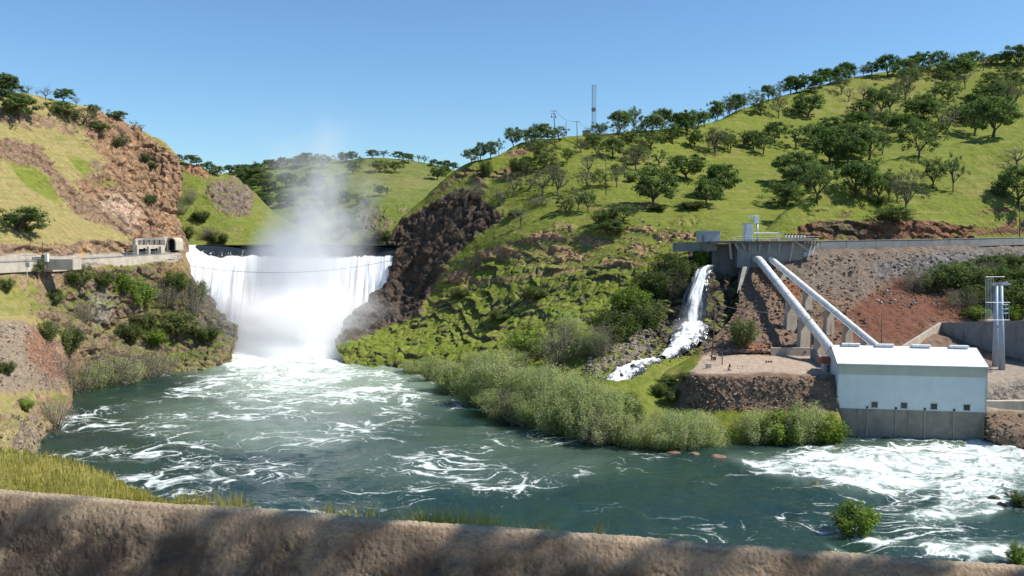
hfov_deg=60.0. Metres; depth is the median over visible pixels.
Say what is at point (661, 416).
willow shrub
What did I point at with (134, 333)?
shrub
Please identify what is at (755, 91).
oak tree
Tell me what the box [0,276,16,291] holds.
shrub
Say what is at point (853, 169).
oak tree
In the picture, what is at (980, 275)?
shrub
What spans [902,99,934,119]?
oak tree
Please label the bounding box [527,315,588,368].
leafless thicket
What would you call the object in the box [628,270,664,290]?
shrub
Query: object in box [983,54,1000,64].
oak tree
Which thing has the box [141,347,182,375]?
leafless thicket
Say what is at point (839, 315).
penstock
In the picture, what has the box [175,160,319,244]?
valley side hill
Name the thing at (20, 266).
canal wall
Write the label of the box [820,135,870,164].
oak tree
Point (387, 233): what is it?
shrub
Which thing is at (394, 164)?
oak tree
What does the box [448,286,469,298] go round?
shrub
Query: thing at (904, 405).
window
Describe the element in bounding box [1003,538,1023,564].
shrub
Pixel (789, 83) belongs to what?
oak tree
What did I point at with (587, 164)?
bare tree
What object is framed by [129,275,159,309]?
shrub
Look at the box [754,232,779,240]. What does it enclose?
pipe gantry
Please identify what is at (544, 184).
bare tree
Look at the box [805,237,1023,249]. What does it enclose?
canal wall
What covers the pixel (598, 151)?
oak tree
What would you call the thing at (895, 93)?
oak tree
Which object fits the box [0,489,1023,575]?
concrete parapet
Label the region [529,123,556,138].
oak tree
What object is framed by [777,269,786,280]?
pipe support
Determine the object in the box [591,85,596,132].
lattice mast
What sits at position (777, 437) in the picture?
shrub
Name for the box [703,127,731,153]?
oak tree
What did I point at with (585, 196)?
oak tree
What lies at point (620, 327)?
shrub
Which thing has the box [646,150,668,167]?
oak tree
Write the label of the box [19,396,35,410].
shrub
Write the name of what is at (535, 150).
oak tree
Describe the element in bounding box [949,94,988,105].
oak tree
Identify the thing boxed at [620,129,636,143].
oak tree
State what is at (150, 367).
leafless thicket
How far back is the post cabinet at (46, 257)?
292.99 m
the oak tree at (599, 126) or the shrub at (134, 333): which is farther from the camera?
the oak tree at (599, 126)
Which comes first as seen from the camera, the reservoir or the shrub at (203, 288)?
the shrub at (203, 288)
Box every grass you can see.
[171,484,612,533]
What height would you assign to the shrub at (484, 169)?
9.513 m
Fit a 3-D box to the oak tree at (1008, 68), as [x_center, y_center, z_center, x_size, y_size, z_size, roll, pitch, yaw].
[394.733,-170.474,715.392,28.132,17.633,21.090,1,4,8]
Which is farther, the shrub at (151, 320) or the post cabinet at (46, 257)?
the shrub at (151, 320)
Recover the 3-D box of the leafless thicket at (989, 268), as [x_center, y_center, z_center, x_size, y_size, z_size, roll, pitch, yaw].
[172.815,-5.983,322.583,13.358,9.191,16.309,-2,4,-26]
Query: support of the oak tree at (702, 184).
on the central hill at (413, 309)
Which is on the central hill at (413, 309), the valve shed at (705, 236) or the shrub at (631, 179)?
the shrub at (631, 179)
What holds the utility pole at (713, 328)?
on the rubble slope
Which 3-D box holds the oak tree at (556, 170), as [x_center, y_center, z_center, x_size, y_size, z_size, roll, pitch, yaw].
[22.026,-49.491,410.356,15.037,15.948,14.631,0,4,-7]
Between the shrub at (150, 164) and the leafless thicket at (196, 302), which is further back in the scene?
the shrub at (150, 164)
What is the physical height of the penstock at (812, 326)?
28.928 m
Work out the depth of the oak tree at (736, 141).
517.48 m
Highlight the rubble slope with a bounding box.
[633,244,1023,448]
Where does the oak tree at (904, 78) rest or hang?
on the central hill at (413, 309)
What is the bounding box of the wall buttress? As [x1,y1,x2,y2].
[46,259,81,269]
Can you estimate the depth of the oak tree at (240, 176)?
783.10 m
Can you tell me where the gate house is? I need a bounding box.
[130,236,167,256]
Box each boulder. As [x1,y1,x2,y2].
[711,454,726,457]
[811,481,820,485]
[987,495,1000,499]
[997,502,1006,506]
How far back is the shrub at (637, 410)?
221.69 m
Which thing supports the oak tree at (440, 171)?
on the hill at (411, 184)
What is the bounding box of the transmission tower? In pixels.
[985,277,1010,369]
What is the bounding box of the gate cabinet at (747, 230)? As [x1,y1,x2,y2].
[742,223,752,240]
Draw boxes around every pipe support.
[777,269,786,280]
[783,301,797,330]
[796,318,809,346]
[802,290,812,311]
[813,338,825,355]
[822,308,833,334]
[841,324,852,342]
[860,338,869,345]
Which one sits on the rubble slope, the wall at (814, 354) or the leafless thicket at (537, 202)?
the wall at (814, 354)
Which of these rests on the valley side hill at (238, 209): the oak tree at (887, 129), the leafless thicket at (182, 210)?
the leafless thicket at (182, 210)
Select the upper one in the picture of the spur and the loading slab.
the spur
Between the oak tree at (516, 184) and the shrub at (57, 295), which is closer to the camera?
the shrub at (57, 295)
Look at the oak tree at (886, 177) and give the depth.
371.73 m
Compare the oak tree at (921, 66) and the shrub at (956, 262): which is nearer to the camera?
the shrub at (956, 262)
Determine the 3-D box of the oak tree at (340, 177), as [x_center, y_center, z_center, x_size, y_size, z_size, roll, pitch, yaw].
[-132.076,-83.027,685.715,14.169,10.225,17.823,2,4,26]
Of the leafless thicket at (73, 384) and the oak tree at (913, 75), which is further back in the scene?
the oak tree at (913, 75)
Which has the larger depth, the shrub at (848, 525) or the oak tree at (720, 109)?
the oak tree at (720, 109)
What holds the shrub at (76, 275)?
on the hill at (87, 186)
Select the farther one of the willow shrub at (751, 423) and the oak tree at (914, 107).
the oak tree at (914, 107)
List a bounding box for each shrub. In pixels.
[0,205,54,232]
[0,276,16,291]
[0,360,17,373]
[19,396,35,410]
[23,259,44,276]
[37,318,59,341]
[44,99,78,116]
[45,288,66,304]
[57,322,87,355]
[63,262,99,285]
[74,355,119,390]
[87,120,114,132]
[94,271,116,286]
[104,358,146,383]
[111,268,136,294]
[112,138,122,146]
[114,320,145,342]
[128,309,160,331]
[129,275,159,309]
[140,153,150,161]
[140,195,157,204]
[141,326,168,344]
[147,162,158,168]
[156,307,204,335]
[162,270,190,291]
[182,225,196,238]
[186,277,210,299]
[189,324,221,342]
[190,209,210,220]
[206,230,229,243]
[345,221,364,230]
[359,229,382,241]
[374,229,390,239]
[397,358,425,373]
[417,354,449,380]
[425,360,472,394]
[427,359,458,375]
[441,357,493,382]
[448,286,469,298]
[448,365,502,405]
[457,349,500,368]
[465,349,526,393]
[469,386,527,418]
[480,159,493,176]
[483,346,534,378]
[486,383,533,423]
[487,307,512,320]
[498,361,548,403]
[499,386,547,427]
[500,322,549,360]
[507,157,533,176]
[507,209,521,216]
[510,364,564,385]
[520,358,583,411]
[521,285,547,299]
[530,384,576,436]
[545,376,594,396]
[550,362,615,422]
[554,311,586,343]
[555,397,606,442]
[570,325,608,358]
[570,403,624,447]
[576,406,636,445]
[579,383,622,402]
[581,383,645,428]
[584,304,642,342]
[589,206,620,224]
[590,219,630,234]
[607,282,653,313]
[609,410,655,448]
[619,389,641,409]
[621,411,649,426]
[623,296,670,329]
[624,401,646,424]
[626,174,638,181]
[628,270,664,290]
[628,415,685,450]
[642,268,679,299]
[647,406,682,428]
[648,248,686,276]
[649,203,668,210]
[652,383,671,395]
[654,376,676,385]
[659,410,707,450]
[662,388,680,401]
[667,408,720,435]
[669,257,698,289]
[678,201,706,209]
[678,371,689,379]
[685,412,729,447]
[693,247,710,266]
[712,437,731,445]
[725,314,760,347]
[731,407,785,444]
[754,404,806,445]
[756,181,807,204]
[779,399,830,445]
[805,409,852,444]
[827,497,882,537]
[861,206,915,222]
[866,197,885,204]
[915,269,950,291]
[927,261,979,289]
[947,260,978,269]
[950,263,1004,291]
[954,279,1010,308]
[960,304,992,319]
[969,254,1006,267]
[976,266,1023,284]
[979,71,993,81]
[989,276,1023,310]
[992,300,1023,320]
[996,262,1023,288]
[997,251,1023,267]
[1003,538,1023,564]
[1009,489,1023,507]
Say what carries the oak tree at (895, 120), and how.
on the central hill at (413, 309)
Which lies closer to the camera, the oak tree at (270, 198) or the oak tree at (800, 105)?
the oak tree at (800, 105)
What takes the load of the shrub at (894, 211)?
on the spur
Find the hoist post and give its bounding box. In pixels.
[747,215,758,240]
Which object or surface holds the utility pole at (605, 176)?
on the central hill at (413, 309)
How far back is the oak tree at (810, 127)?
557.55 m
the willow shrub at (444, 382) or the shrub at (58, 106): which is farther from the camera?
the shrub at (58, 106)
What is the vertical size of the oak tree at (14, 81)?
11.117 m
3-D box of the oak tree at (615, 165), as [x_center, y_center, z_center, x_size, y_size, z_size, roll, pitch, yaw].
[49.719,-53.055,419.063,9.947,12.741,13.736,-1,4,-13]
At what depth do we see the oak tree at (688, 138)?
508.91 m
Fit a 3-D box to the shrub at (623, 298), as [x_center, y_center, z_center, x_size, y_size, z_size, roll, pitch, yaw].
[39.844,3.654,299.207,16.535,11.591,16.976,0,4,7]
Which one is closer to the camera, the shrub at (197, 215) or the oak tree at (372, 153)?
the shrub at (197, 215)
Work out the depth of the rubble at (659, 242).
352.49 m
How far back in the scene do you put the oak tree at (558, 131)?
470.57 m
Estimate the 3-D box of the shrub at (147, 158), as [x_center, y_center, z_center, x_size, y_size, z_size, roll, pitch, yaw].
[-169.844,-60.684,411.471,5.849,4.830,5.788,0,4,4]
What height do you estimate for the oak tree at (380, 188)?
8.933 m
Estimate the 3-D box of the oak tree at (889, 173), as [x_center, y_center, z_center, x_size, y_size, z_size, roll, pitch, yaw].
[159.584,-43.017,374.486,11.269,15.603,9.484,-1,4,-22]
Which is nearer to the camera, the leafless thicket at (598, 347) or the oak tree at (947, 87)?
the leafless thicket at (598, 347)
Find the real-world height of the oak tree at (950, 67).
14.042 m
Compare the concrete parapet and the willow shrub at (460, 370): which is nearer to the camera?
the concrete parapet
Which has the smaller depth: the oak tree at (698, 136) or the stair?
the stair
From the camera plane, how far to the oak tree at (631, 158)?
447.16 m
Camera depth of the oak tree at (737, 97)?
589.62 m
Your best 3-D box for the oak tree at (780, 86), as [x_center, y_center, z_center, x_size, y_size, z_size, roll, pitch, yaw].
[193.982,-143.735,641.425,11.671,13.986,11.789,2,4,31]
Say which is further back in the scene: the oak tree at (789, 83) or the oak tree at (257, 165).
the oak tree at (257, 165)
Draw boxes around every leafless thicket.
[39,398,78,429]
[63,355,105,394]
[71,299,105,321]
[77,347,144,388]
[108,347,174,379]
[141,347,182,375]
[152,281,184,306]
[172,276,209,316]
[176,200,188,214]
[181,186,197,203]
[198,225,218,238]
[465,181,489,198]
[512,160,531,175]
[526,194,550,205]
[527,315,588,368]
[582,321,621,356]
[653,269,689,298]
[896,264,935,292]
[929,260,952,274]
[932,287,993,308]
[974,260,1004,281]
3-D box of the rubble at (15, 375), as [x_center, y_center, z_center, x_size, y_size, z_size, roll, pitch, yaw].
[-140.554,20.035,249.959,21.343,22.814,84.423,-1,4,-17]
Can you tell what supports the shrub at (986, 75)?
on the central hill at (413, 309)
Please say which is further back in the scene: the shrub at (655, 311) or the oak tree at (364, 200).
the oak tree at (364, 200)
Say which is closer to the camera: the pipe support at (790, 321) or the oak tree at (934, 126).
the pipe support at (790, 321)
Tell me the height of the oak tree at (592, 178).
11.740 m
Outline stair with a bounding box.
[808,243,815,255]
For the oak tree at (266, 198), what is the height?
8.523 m
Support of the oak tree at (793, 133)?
on the central hill at (413, 309)
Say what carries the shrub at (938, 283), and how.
on the rubble slope
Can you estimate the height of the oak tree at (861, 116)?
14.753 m
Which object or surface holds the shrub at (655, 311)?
on the central hill at (413, 309)
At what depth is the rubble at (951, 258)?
333.66 m
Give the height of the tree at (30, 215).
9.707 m
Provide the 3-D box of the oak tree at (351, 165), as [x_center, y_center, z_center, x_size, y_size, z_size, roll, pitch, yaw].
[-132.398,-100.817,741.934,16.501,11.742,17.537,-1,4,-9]
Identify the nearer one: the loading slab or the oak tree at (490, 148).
the loading slab
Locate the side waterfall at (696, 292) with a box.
[678,265,714,326]
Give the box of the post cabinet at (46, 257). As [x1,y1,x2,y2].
[44,254,48,261]
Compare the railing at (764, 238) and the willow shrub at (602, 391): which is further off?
the railing at (764, 238)
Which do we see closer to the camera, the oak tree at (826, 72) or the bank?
the bank
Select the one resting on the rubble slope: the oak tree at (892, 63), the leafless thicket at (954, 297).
the leafless thicket at (954, 297)
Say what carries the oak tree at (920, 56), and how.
on the central hill at (413, 309)
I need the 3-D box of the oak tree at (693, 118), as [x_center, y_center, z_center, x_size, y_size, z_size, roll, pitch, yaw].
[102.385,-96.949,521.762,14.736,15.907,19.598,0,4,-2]
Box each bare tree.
[35,83,53,99]
[447,181,488,206]
[489,185,514,205]
[508,207,531,228]
[529,169,559,195]
[578,150,597,175]
[842,87,854,101]
[858,80,868,100]
[923,55,934,73]
[937,106,958,136]
[955,65,978,88]
[978,50,988,70]
[996,147,1023,166]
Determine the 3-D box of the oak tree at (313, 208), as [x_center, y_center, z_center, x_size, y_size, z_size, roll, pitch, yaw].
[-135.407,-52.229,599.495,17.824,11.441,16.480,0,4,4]
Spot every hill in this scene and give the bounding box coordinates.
[0,92,238,453]
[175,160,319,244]
[223,158,454,242]
[335,55,1023,446]
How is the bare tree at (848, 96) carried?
on the central hill at (413, 309)
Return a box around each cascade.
[605,357,662,380]
[658,321,708,358]
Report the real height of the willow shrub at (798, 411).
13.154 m
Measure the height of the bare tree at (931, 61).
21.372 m
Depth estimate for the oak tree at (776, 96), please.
600.65 m
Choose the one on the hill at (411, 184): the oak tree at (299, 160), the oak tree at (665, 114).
the oak tree at (299, 160)
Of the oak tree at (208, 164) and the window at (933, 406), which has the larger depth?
the oak tree at (208, 164)
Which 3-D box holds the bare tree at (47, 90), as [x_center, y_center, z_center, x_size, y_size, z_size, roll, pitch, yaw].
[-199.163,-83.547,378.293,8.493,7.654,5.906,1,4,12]
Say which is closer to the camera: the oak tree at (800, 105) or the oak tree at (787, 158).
the oak tree at (787, 158)
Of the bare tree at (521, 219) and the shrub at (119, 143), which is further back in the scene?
the shrub at (119, 143)
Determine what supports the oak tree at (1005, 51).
on the central hill at (413, 309)
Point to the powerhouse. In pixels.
(921, 391)
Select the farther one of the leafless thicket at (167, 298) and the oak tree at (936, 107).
the oak tree at (936, 107)
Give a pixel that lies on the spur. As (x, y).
(972, 206)
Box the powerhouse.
[825,343,988,439]
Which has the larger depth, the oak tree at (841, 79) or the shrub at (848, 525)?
the oak tree at (841, 79)
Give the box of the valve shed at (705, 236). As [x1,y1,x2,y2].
[696,231,719,241]
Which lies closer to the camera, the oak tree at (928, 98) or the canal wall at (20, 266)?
the canal wall at (20, 266)
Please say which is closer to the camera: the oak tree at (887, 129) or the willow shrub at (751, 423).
the willow shrub at (751, 423)
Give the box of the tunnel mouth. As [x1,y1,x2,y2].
[166,237,183,249]
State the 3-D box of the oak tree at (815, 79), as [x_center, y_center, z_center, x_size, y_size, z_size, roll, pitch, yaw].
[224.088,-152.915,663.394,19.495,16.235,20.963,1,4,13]
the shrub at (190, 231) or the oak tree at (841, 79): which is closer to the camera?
the shrub at (190, 231)
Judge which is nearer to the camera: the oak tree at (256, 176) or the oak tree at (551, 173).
the oak tree at (551, 173)
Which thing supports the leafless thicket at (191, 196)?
on the valley side hill at (238, 209)
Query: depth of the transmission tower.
241.35 m
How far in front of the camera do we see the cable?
401.55 m
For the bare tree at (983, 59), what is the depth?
754.83 m
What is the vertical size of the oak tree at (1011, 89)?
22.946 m
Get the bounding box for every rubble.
[0,321,69,390]
[0,417,55,454]
[521,216,694,258]
[582,326,656,377]
[640,321,710,365]
[676,375,838,410]
[702,267,873,354]
[799,251,961,308]
[840,302,984,342]
[891,250,1023,270]
[982,413,1023,445]
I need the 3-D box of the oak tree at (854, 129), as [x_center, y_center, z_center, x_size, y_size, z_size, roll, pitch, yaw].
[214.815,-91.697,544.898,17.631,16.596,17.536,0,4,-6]
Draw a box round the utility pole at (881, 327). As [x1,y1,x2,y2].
[881,311,881,343]
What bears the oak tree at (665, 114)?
on the central hill at (413, 309)
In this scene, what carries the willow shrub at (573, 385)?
on the central hill at (413, 309)
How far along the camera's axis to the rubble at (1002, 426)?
216.43 m
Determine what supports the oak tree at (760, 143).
on the central hill at (413, 309)
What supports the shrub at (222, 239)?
on the valley side hill at (238, 209)
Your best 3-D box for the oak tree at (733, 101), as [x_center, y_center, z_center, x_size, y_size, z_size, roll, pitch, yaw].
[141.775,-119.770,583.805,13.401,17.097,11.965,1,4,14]
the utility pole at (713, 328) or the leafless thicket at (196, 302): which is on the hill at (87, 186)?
the leafless thicket at (196, 302)
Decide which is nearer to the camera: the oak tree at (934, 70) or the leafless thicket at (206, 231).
the leafless thicket at (206, 231)
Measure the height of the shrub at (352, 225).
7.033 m
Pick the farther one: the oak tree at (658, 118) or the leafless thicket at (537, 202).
the oak tree at (658, 118)
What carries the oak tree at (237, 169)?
on the hill at (411, 184)
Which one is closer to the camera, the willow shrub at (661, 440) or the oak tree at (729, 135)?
the willow shrub at (661, 440)
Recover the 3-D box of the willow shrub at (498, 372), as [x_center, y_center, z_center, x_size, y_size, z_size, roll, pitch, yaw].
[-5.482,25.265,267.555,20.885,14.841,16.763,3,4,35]
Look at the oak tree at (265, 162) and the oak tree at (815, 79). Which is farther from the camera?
the oak tree at (265, 162)
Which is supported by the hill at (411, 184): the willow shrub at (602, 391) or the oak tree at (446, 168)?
the oak tree at (446, 168)
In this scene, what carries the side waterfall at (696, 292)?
on the central hill at (413, 309)
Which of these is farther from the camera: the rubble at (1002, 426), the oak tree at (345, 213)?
the oak tree at (345, 213)
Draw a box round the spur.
[765,130,1023,248]
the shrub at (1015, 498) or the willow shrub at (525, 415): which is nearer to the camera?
the shrub at (1015, 498)
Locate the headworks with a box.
[708,238,821,294]
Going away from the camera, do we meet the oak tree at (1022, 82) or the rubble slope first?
the rubble slope
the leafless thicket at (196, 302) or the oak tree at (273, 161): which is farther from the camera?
the oak tree at (273, 161)
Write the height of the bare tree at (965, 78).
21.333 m
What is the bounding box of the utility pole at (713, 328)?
[709,305,722,359]
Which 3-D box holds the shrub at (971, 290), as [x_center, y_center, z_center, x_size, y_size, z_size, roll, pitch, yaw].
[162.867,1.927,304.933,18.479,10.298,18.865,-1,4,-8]
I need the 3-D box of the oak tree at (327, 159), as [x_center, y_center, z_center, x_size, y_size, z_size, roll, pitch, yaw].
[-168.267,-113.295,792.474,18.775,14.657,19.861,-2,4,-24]
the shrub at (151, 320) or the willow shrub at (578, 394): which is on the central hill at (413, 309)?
the willow shrub at (578, 394)
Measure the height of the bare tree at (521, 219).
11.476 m
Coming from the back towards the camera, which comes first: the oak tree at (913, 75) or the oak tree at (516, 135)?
the oak tree at (913, 75)
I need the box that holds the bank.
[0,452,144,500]
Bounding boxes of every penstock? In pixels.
[752,256,832,350]
[768,256,878,345]
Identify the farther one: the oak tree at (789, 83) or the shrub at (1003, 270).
the oak tree at (789, 83)
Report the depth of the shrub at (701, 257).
320.15 m
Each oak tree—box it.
[0,72,21,96]
[0,73,29,96]
[2,93,44,123]
[53,88,75,101]
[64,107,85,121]
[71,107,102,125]
[84,104,100,111]
[107,109,127,120]
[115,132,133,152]
[181,154,199,164]
[189,157,202,164]
[204,161,214,171]
[209,166,224,175]
[223,165,236,172]
[232,164,241,170]
[232,167,248,175]
[237,170,250,181]
[245,178,261,188]
[248,169,267,175]
[250,161,265,168]
[251,172,270,180]
[257,178,273,190]
[259,172,276,177]
[259,192,272,203]
[259,195,272,203]
[259,195,274,203]
[260,179,276,189]
[261,159,274,166]
[269,159,280,167]
[274,190,305,206]
[275,172,297,187]
[276,157,286,166]
[284,157,298,166]
[294,152,316,164]
[295,155,304,165]
[296,172,326,189]
[300,203,325,217]
[309,189,337,206]
[312,153,334,167]
[328,189,351,203]
[331,174,350,185]
[334,152,353,161]
[334,207,361,222]
[344,160,362,172]
[347,151,358,158]
[351,192,363,203]
[354,156,366,164]
[360,195,371,206]
[365,149,379,157]
[367,160,389,172]
[373,184,384,194]
[383,159,405,172]
[389,151,405,159]
[400,153,414,162]
[428,159,437,165]
[428,167,446,179]
[437,160,446,166]
[441,166,451,175]
[448,162,459,169]
[459,148,480,162]
[472,141,485,159]
[482,141,497,157]
[495,138,505,152]
[500,168,525,196]
[503,126,525,146]
[520,172,538,191]
[523,126,542,143]
[525,137,564,163]
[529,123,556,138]
[535,151,559,171]
[541,164,563,184]
[545,164,574,195]
[551,126,569,139]
[552,193,575,212]
[561,147,574,163]
[570,189,588,209]
[574,138,591,152]
[574,166,597,190]
[576,189,597,211]
[585,132,602,146]
[589,121,611,131]
[589,143,603,156]
[591,129,607,143]
[591,168,611,186]
[599,137,624,157]
[607,107,637,130]
[607,163,628,186]
[609,202,639,222]
[610,121,627,137]
[616,140,653,171]
[618,145,649,159]
[618,165,680,204]
[620,106,643,129]
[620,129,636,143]
[631,124,641,136]
[635,128,665,148]
[636,117,653,132]
[640,114,665,131]
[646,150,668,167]
[649,107,672,125]
[659,122,684,144]
[665,153,708,179]
[671,112,690,133]
[673,109,697,135]
[683,178,724,205]
[685,129,701,147]
[689,129,703,148]
[690,111,708,128]
[696,108,711,126]
[697,163,741,198]
[700,127,732,152]
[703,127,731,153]
[706,100,725,120]
[710,105,721,120]
[718,130,736,148]
[720,131,741,151]
[721,93,737,116]
[723,99,734,117]
[726,94,750,111]
[727,93,745,113]
[740,129,767,147]
[741,92,752,108]
[747,87,765,101]
[749,97,768,115]
[751,132,774,153]
[760,84,775,100]
[762,121,790,142]
[768,92,791,117]
[771,150,820,177]
[775,80,787,92]
[778,124,814,148]
[782,75,801,93]
[784,92,826,117]
[786,160,829,192]
[791,74,811,92]
[795,161,847,204]
[798,120,823,135]
[803,74,824,92]
[804,126,842,147]
[809,126,851,163]
[813,68,832,84]
[819,116,850,127]
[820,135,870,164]
[824,68,842,83]
[830,75,852,93]
[831,121,861,142]
[833,67,851,82]
[834,61,856,79]
[837,156,888,198]
[841,111,876,126]
[844,100,874,113]
[850,121,893,159]
[851,125,869,143]
[856,106,883,126]
[857,64,870,76]
[857,175,883,199]
[861,61,879,74]
[862,89,878,100]
[865,171,894,200]
[867,82,899,111]
[871,107,899,127]
[872,127,893,154]
[873,53,902,76]
[873,83,909,114]
[877,168,901,201]
[882,112,918,139]
[887,172,909,203]
[889,164,930,211]
[892,118,951,159]
[894,66,922,87]
[894,74,920,99]
[897,56,918,71]
[898,97,910,114]
[902,62,925,74]
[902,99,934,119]
[907,51,936,72]
[907,93,942,118]
[920,156,951,188]
[924,101,960,120]
[925,83,940,96]
[925,120,949,137]
[926,64,946,80]
[927,50,950,66]
[927,81,965,103]
[934,61,956,77]
[937,71,956,82]
[938,152,970,192]
[942,56,977,78]
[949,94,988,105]
[949,100,970,123]
[956,52,974,62]
[958,96,997,135]
[963,95,1023,137]
[967,50,985,67]
[969,80,1007,98]
[981,65,1023,80]
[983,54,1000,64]
[989,76,1012,92]
[990,51,1005,63]
[990,77,1021,96]
[990,164,1023,209]
[991,84,1023,110]
[999,50,1010,63]
[1002,43,1023,66]
[1005,70,1023,87]
[1012,71,1023,89]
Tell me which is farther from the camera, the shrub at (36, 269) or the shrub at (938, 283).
the shrub at (938, 283)
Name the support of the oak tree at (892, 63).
on the central hill at (413, 309)
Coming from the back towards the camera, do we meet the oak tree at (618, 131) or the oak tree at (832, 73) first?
the oak tree at (832, 73)
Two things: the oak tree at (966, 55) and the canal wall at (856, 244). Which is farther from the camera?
the oak tree at (966, 55)
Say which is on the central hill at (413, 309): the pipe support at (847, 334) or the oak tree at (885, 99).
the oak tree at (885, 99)
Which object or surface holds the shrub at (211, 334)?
on the hill at (87, 186)
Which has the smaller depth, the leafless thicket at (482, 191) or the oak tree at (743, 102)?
the leafless thicket at (482, 191)
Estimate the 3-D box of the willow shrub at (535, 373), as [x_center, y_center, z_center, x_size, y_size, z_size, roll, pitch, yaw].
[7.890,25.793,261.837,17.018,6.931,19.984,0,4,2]
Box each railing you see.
[5,250,169,260]
[732,236,818,241]
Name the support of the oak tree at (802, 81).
on the central hill at (413, 309)
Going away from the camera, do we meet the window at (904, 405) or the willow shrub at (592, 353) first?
the window at (904, 405)
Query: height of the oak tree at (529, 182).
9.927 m
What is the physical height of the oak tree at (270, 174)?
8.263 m
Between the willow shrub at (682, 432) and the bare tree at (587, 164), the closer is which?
the willow shrub at (682, 432)
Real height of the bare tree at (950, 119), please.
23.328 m
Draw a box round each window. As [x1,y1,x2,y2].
[871,401,877,407]
[900,402,907,408]
[930,403,937,409]
[963,404,970,410]
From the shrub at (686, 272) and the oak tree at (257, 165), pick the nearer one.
the shrub at (686, 272)
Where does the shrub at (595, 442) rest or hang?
on the central hill at (413, 309)
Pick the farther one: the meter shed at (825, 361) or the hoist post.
the hoist post
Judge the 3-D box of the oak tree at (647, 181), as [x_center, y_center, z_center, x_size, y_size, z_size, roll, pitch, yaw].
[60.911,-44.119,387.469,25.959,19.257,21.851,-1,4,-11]
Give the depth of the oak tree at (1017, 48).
763.47 m
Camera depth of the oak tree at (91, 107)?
400.48 m
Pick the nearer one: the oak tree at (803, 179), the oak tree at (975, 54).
the oak tree at (803, 179)
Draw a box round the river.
[35,341,1023,564]
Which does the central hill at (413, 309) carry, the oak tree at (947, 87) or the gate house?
the oak tree at (947, 87)
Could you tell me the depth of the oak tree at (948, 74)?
719.18 m
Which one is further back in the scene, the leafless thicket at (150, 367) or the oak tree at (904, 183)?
the oak tree at (904, 183)
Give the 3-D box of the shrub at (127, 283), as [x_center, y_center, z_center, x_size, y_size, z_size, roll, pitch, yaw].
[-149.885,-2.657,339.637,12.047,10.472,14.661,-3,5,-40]
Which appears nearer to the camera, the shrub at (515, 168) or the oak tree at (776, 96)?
the shrub at (515, 168)
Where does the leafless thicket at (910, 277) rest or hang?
on the rubble slope
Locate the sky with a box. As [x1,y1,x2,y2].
[0,0,1023,173]
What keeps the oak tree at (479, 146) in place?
on the central hill at (413, 309)
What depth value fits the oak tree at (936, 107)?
614.63 m
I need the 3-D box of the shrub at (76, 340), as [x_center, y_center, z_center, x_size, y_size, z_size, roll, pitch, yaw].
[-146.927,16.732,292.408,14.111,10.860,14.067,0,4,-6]
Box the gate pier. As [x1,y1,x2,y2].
[41,255,45,268]
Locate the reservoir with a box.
[203,242,386,244]
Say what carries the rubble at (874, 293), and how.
on the rubble slope
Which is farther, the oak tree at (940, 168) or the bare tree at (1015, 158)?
the bare tree at (1015, 158)
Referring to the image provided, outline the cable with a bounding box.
[186,260,391,272]
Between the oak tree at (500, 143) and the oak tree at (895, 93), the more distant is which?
the oak tree at (895, 93)
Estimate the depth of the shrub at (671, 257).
315.08 m
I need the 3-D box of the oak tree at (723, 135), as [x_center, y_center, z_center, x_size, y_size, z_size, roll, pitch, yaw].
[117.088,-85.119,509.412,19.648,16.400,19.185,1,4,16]
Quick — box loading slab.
[986,400,1023,409]
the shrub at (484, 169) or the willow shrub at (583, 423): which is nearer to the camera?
the willow shrub at (583, 423)
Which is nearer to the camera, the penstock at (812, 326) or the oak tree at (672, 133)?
the penstock at (812, 326)
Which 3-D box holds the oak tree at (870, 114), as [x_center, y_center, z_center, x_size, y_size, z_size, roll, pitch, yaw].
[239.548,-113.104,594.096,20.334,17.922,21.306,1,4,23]
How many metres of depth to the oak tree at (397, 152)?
819.93 m
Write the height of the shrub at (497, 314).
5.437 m
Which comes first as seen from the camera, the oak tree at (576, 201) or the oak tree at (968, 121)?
the oak tree at (576, 201)
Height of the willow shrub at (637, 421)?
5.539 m
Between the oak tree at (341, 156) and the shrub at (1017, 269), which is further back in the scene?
the oak tree at (341, 156)
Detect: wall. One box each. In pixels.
[0,253,171,272]
[673,242,716,251]
[770,347,809,355]
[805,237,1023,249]
[810,348,820,365]
[902,321,1023,359]
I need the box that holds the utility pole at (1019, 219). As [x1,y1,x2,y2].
[1019,203,1019,236]
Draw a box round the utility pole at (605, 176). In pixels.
[603,156,608,194]
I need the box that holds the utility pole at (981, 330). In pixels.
[981,308,981,352]
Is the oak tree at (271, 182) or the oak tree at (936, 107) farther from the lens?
the oak tree at (271, 182)
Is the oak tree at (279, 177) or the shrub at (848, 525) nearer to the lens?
the shrub at (848, 525)
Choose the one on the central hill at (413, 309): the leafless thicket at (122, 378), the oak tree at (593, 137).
the oak tree at (593, 137)
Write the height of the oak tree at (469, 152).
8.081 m
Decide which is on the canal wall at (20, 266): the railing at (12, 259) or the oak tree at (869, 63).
the railing at (12, 259)
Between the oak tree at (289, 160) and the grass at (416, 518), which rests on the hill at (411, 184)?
the oak tree at (289, 160)
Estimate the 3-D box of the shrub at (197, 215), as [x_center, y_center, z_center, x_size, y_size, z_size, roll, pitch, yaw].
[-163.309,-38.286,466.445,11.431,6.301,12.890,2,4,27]
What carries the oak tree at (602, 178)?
on the central hill at (413, 309)
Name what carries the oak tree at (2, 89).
on the hill at (87, 186)
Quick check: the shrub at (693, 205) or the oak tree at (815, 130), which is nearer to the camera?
the shrub at (693, 205)
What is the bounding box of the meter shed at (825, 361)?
[818,356,830,371]

